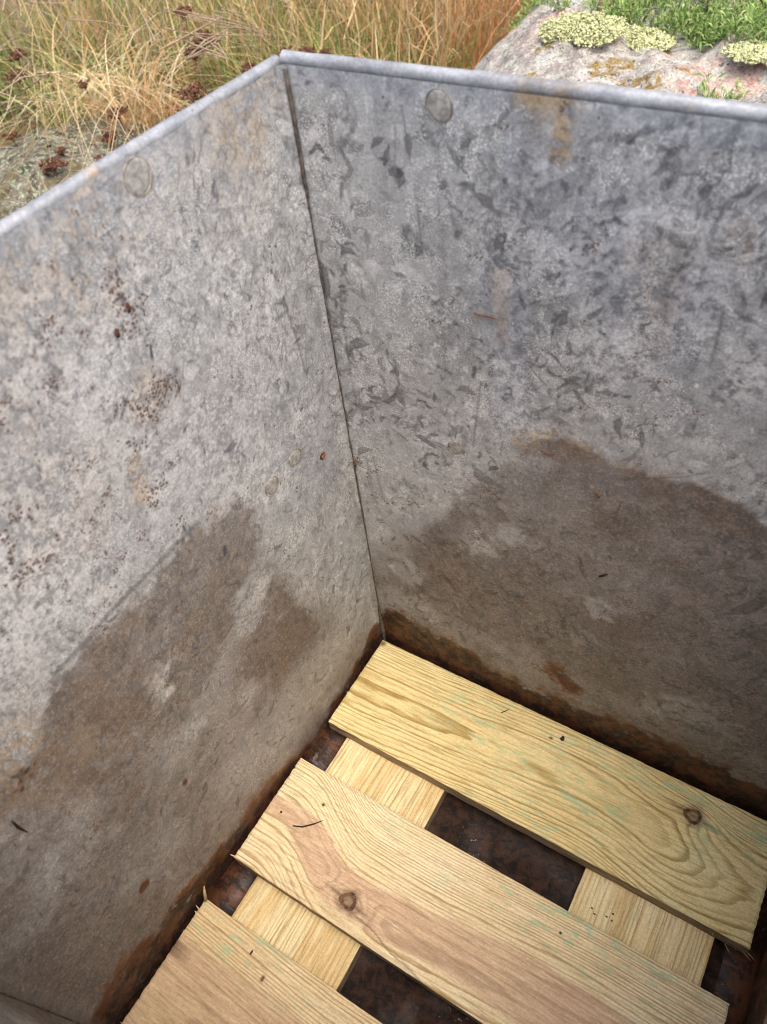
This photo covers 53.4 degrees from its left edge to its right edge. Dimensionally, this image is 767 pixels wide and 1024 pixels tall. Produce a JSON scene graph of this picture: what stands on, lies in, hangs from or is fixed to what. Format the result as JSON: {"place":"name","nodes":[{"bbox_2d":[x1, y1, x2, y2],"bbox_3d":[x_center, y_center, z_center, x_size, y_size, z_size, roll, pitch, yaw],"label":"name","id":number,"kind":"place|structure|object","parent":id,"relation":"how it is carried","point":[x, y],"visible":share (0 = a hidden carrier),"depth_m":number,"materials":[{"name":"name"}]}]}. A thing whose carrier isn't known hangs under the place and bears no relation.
{"place":"outdoors","nodes":[
{"label":"outdoors","id":0,"kind":"place"},
{"bbox_2d":[1,130,20,146],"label":"dried flower","id":1,"kind":"object","parent":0,"point":[11,135],"visible":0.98,"depth_m":2.04,"materials":[{"name":"brown plant"}]},
{"bbox_2d":[0,0,538,147],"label":"ground","id":2,"kind":"structure","parent":0,"point":[23,131],"depth_m":2.43,"materials":[{"name":"beige plant"}]},
{"bbox_2d":[5,47,37,127],"bbox_3d":[-1.044,-1.234,2.258,0.075,0.252,0.062,21,55,24],"label":"dried flower","id":3,"kind":"object","parent":2,"relation":"on","point":[16,55],"visible":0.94,"depth_m":2.17,"materials":[{"name":"brown plant"}]},
{"bbox_2d":[38,156,68,174],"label":"dried flower","id":4,"kind":"object","parent":2,"relation":"on","point":[54,163],"visible":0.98,"depth_m":1.86,"materials":[{"name":"brown plant"}]},
{"bbox_2d":[53,146,67,155],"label":"dried flower","id":5,"kind":"object","parent":2,"relation":"on","point":[59,151],"visible":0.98,"depth_m":1.91,"materials":[{"name":"brown plant"}]},
{"bbox_2d":[0,116,149,219],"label":"lichen rock","id":6,"kind":"object","parent":2,"relation":"on","point":[17,188],"visible":0.34,"depth_m":1.96,"materials":[{"name":"grey stone"}]},
{"bbox_2d":[5,68,34,129],"bbox_3d":[-1.045,-1.184,2.240,0.069,0.212,0.090,21,55,24],"label":"dried flower","id":7,"kind":"object","parent":6,"relation":"on","point":[13,77],"visible":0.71,"depth_m":2.18,"materials":[{"name":"brown plant"}]},
{"bbox_2d":[76,78,106,125],"bbox_3d":[-0.776,-1.065,2.092,0.052,0.227,0.038,-22,50,-12],"label":"dried flower","id":8,"kind":"object","parent":2,"relation":"on","point":[84,84],"visible":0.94,"depth_m":2.01,"materials":[{"name":"brown plant"}]},
{"bbox_2d":[0,31,188,142],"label":"grass tuft","id":9,"kind":"object","parent":2,"relation":"on","point":[50,80],"visible":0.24,"depth_m":2.33,"materials":[{"name":"beige plant"}]},
{"bbox_2d":[93,153,105,160],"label":"dried flower","id":10,"kind":"object","parent":2,"relation":"on","point":[98,156],"visible":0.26,"depth_m":1.87,"materials":[{"name":"brown plant"}]},
{"bbox_2d":[100,129,117,146],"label":"dried flower","id":11,"kind":"object","parent":2,"relation":"on","point":[106,135],"visible":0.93,"depth_m":1.96,"materials":[{"name":"brown plant"}]},
{"bbox_2d":[106,106,129,140],"bbox_3d":[-0.677,-0.977,2.026,0.059,0.192,0.056,21,55,24],"label":"dried flower","id":12,"kind":"object","parent":2,"relation":"on","point":[121,110],"visible":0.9,"depth_m":1.96,"materials":[{"name":"brown plant"}]},
{"bbox_2d":[0,0,285,203],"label":"straw stalks","id":13,"kind":"object","parent":2,"relation":"on","point":[199,53],"visible":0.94,"depth_m":1.87,"materials":[{"name":"beige plant"}]},
{"bbox_2d":[1,17,293,187],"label":"grass tuft","id":14,"kind":"object","parent":2,"relation":"on","point":[151,122],"visible":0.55,"depth_m":2.06,"materials":[{"name":"beige plant"}]},
{"bbox_2d":[0,8,315,177],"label":"grass tuft","id":15,"kind":"object","parent":2,"relation":"on","point":[56,121],"visible":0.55,"depth_m":2.12,"materials":[{"name":"beige plant"}]},
{"bbox_2d":[173,4,197,99],"bbox_3d":[-0.537,-1.277,2.191,0.057,0.313,0.059,2,49,9],"label":"dried flower","id":16,"kind":"object","parent":2,"relation":"on","point":[187,7],"visible":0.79,"depth_m":2.09,"materials":[{"name":"brown plant"}]},
{"bbox_2d":[178,82,209,101],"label":"dried flower","id":17,"kind":"object","parent":2,"relation":"on","point":[190,92],"visible":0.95,"depth_m":1.89,"materials":[{"name":"brown plant"}]},
{"bbox_2d":[183,47,205,102],"bbox_3d":[-0.522,-1.153,2.121,0.114,0.252,0.056,-3,49,5],"label":"dried flower","id":18,"kind":"object","parent":2,"relation":"on","point":[188,50],"visible":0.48,"depth_m":2.03,"materials":[{"name":"brown plant"}]},
{"bbox_2d":[193,28,223,84],"bbox_3d":[-0.453,-1.149,2.079,0.070,0.297,0.076,21,55,24],"label":"dried flower","id":19,"kind":"object","parent":2,"relation":"on","point":[195,41],"visible":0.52,"depth_m":1.98,"materials":[{"name":"brown plant"}]},
{"bbox_2d":[241,62,255,72],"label":"dried flower","id":20,"kind":"object","parent":2,"relation":"on","point":[246,65],"visible":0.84,"depth_m":1.97,"materials":[{"name":"brown plant"}]},
{"bbox_2d":[277,45,292,56],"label":"dried flower","id":21,"kind":"object","parent":2,"relation":"on","point":[284,48],"visible":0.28,"depth_m":2.03,"materials":[{"name":"brown plant"}]},
{"bbox_2d":[299,45,316,52],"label":"dried flower","id":22,"kind":"object","parent":2,"relation":"on","point":[307,50],"visible":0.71,"depth_m":2.02,"materials":[{"name":"brown plant"}]},
{"bbox_2d":[318,47,330,53],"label":"dried flower","id":23,"kind":"object","parent":2,"relation":"on","point":[326,51],"visible":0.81,"depth_m":1.99,"materials":[{"name":"brown plant"}]},
{"bbox_2d":[0,50,766,1023],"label":"metal tank","id":24,"kind":"object","parent":2,"relation":"on","point":[220,578],"visible":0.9,"depth_m":0.57,"materials":[{"name":"metal"}]},
{"bbox_2d":[11,821,27,832],"bbox_3d":[-0.250,0.217,0.523,0.002,0.022,0.002,21,55,24],"label":"pine needle","id":25,"kind":"object","parent":24,"relation":"attached to","point":[17,826],"visible":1,"depth_m":0.52,"materials":[{"name":"black plant"}]},
{"bbox_2d":[115,328,119,337],"bbox_3d":[-0.158,-0.106,0.453,0.002,0.007,0.004,21,55,24],"label":"dirt crumb","id":26,"kind":"object","parent":24,"relation":"attached to","point":[117,333],"visible":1,"depth_m":0.45,"materials":[{"name":"brown soil"}]},
{"bbox_2d":[126,302,130,312],"bbox_3d":[-0.152,-0.122,0.453,0.002,0.008,0.003,21,55,24],"label":"dirt crumb","id":27,"kind":"object","parent":24,"relation":"attached to","point":[128,306],"visible":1,"depth_m":0.45,"materials":[{"name":"brown soil"}]},
{"bbox_2d":[120,640,766,1023],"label":"slatted platform","id":28,"kind":"structure","parent":24,"relation":"in","point":[674,879],"depth_m":0.79,"materials":[{"name":"yellow wood"}]},
{"bbox_2d":[293,820,322,827],"bbox_3d":[-0.084,0.348,0.847,0.034,0.002,0.004,-9,48,-1],"label":"pine needle","id":29,"kind":"object","parent":28,"relation":"on","point":[307,825],"visible":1,"depth_m":0.85,"materials":[{"name":"brown plant"}]},
{"bbox_2d":[474,313,498,319],"bbox_3d":[0.074,-0.140,0.545,0.020,0.002,0.002,21,55,24],"label":"pine needle","id":30,"kind":"object","parent":24,"relation":"attached to","point":[482,315],"visible":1,"depth_m":0.55,"materials":[{"name":"brown plant"}]},
{"bbox_2d":[267,0,524,69],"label":"grass tuft","id":31,"kind":"object","parent":2,"relation":"on","point":[495,22],"visible":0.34,"depth_m":2.23,"materials":[{"name":"brown plant"}]},
{"bbox_2d":[441,0,537,42],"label":"grass tuft","id":32,"kind":"object","parent":2,"relation":"on","point":[501,11],"visible":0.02,"depth_m":2.43,"materials":[{"name":"brown plant"}]},
{"bbox_2d":[474,0,766,100],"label":"granite rock","id":33,"kind":"object","parent":2,"relation":"on","point":[521,49],"visible":0.17,"depth_m":1.51,"materials":[{"name":"grey stone"}]},
{"bbox_2d":[541,27,560,43],"bbox_3d":[0.371,-0.995,1.579,0.101,0.027,0.103,-14,49,-5],"label":"reindeer lichen","id":34,"kind":"object","parent":33,"relation":"on","point":[546,40],"visible":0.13,"depth_m":1.57},
{"bbox_2d":[537,3,638,47],"bbox_3d":[0.425,-1.004,1.556,0.205,0.048,0.189,-18,49,-9],"label":"reindeer lichen","id":35,"kind":"object","parent":33,"relation":"on","point":[608,30],"visible":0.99,"depth_m":1.53},
{"bbox_2d":[507,0,766,51],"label":"ground cover","id":36,"kind":"object","parent":33,"relation":"on","point":[720,24],"visible":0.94,"depth_m":1.56,"materials":[{"name":"green plant"}]},
{"bbox_2d":[599,0,763,21],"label":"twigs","id":37,"kind":"object","parent":36,"relation":"on","point":[762,2],"visible":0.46,"depth_m":1.57,"materials":[{"name":"plant"}]},
{"bbox_2d":[622,25,676,50],"bbox_3d":[0.531,-0.996,1.585,0.162,0.037,0.148,21,55,24],"label":"reindeer lichen","id":38,"kind":"object","parent":33,"relation":"on","point":[647,37],"visible":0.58,"depth_m":1.55},
{"bbox_2d":[693,72,751,99],"bbox_3d":[0.611,-0.753,1.386,0.119,0.069,0.081,21,55,24],"label":"green tuft","id":39,"kind":"object","parent":33,"relation":"on","point":[712,94],"visible":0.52,"depth_m":1.38,"materials":[{"name":"green plant"}]},
{"bbox_2d":[719,38,766,65],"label":"reindeer lichen","id":40,"kind":"object","parent":33,"relation":"on","point":[754,52],"visible":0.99,"depth_m":1.42},
{"bbox_2d":[729,92,766,103],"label":"lichen stone","id":41,"kind":"object","parent":33,"relation":"on","point":[761,99],"visible":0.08,"depth_m":1.29,"materials":[{"name":"stone"}]}
]}

